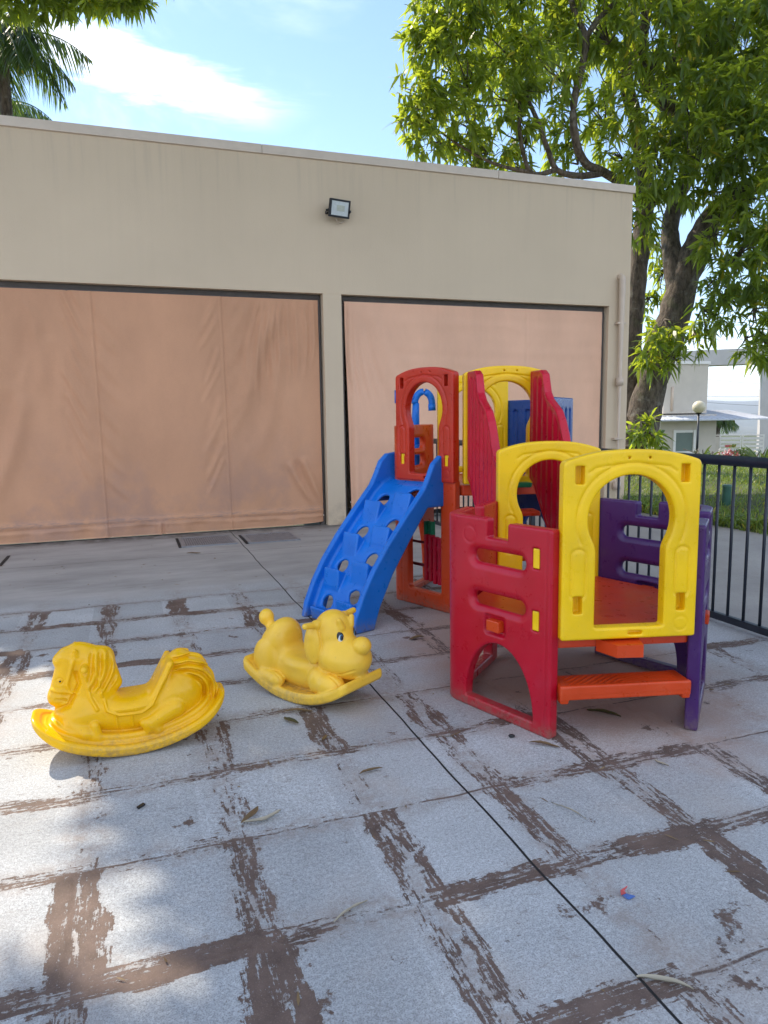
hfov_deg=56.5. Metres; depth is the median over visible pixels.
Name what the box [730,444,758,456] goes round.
leafy shrub
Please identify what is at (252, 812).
fallen leaf
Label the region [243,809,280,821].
fallen leaf
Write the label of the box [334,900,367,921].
fallen leaf
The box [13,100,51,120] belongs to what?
palm tree
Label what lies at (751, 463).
metal fence
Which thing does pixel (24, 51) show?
palm tree
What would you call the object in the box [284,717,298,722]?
fallen leaf
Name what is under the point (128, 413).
canvas screen
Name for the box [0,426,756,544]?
terrain
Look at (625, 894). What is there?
wrapper scrap
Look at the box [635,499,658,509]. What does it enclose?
grass clump
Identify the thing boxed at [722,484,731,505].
garden post
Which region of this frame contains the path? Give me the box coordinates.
[434,513,767,627]
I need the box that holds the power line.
[709,379,758,405]
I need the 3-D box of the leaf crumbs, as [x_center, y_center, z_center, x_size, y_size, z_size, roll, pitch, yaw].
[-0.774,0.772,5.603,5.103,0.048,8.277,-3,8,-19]
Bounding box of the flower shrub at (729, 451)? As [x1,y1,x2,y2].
[719,448,738,455]
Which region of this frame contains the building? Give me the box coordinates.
[0,115,635,524]
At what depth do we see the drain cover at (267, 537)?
9.03 m
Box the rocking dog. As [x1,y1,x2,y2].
[243,607,381,704]
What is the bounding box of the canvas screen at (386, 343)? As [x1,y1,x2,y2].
[342,300,601,508]
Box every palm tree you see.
[0,12,92,116]
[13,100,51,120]
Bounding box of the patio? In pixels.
[0,521,767,1023]
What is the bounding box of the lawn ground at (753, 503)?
[624,436,767,533]
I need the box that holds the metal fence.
[433,438,767,636]
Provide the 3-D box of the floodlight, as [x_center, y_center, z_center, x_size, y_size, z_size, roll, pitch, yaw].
[-0.612,-3.987,9.476,0.339,0.277,0.223,-3,8,-19]
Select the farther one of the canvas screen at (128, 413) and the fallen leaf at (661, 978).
the canvas screen at (128, 413)
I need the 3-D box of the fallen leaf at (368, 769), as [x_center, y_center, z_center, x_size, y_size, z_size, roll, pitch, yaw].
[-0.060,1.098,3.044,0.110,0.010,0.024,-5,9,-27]
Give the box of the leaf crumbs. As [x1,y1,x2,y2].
[3,530,741,1016]
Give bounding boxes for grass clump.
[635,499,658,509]
[713,511,763,525]
[728,513,767,528]
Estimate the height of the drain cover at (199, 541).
0.024 m
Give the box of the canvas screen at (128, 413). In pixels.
[0,285,323,543]
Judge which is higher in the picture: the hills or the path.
the hills
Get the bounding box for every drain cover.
[175,534,236,547]
[238,531,300,543]
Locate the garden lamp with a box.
[692,401,705,452]
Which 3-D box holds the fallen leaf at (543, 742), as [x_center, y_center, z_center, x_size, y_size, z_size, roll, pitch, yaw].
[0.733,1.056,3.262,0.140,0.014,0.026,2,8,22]
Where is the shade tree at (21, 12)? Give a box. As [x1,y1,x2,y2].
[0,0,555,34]
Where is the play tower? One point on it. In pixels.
(574, 583)
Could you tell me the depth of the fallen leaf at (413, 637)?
4.86 m
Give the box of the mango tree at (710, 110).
[382,0,767,476]
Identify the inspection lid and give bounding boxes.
[0,556,9,565]
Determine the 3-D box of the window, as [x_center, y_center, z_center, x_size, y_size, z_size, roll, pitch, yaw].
[11.294,-2.246,26.962,0.940,1.677,0.100,-2,8,-12]
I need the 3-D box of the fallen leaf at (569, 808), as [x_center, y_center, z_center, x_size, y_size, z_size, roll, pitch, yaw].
[0.704,1.130,2.715,0.010,0.011,0.160,-7,10,-39]
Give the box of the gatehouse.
[647,361,767,453]
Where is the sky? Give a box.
[4,0,767,400]
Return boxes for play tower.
[302,366,712,738]
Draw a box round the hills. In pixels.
[707,400,758,425]
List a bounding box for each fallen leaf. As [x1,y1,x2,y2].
[241,806,257,822]
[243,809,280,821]
[283,708,312,711]
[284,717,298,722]
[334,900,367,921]
[359,767,382,773]
[409,635,423,639]
[530,740,559,747]
[551,802,586,819]
[587,708,620,716]
[636,974,693,989]
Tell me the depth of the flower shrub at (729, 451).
18.47 m
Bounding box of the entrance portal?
[681,348,767,455]
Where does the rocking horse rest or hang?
on the patio
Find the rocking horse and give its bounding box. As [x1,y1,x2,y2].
[31,641,224,756]
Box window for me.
[672,430,695,452]
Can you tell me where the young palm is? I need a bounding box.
[716,420,738,436]
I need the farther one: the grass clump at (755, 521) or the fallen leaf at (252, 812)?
the grass clump at (755, 521)
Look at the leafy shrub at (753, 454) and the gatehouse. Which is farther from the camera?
the gatehouse
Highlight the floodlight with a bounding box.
[325,198,350,223]
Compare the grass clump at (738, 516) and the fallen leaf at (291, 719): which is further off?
the grass clump at (738, 516)
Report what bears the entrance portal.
on the lawn ground at (753, 503)
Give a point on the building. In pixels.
(104, 207)
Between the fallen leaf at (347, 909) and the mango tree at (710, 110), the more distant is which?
the mango tree at (710, 110)
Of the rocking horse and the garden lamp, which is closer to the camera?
the rocking horse
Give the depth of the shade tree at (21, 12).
12.77 m
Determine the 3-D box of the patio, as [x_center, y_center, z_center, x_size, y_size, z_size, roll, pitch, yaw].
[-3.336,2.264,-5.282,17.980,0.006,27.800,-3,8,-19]
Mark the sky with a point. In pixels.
(304, 74)
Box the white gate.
[715,434,764,456]
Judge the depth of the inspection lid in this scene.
7.86 m
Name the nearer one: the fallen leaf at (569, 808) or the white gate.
the fallen leaf at (569, 808)
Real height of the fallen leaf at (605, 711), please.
0.018 m
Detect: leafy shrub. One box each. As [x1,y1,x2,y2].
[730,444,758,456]
[737,445,767,457]
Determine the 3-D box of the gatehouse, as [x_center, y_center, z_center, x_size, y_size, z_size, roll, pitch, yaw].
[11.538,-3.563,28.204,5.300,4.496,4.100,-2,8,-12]
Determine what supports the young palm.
on the terrain at (745, 430)
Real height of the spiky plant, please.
0.628 m
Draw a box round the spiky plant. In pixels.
[678,445,723,454]
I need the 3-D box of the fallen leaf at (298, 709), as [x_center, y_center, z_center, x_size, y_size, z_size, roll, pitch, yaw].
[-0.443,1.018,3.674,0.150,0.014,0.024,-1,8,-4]
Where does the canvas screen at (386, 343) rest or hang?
attached to the building
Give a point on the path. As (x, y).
(753, 575)
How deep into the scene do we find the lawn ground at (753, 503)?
12.09 m
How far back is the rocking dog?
3.73 m
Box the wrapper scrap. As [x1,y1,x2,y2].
[620,885,634,899]

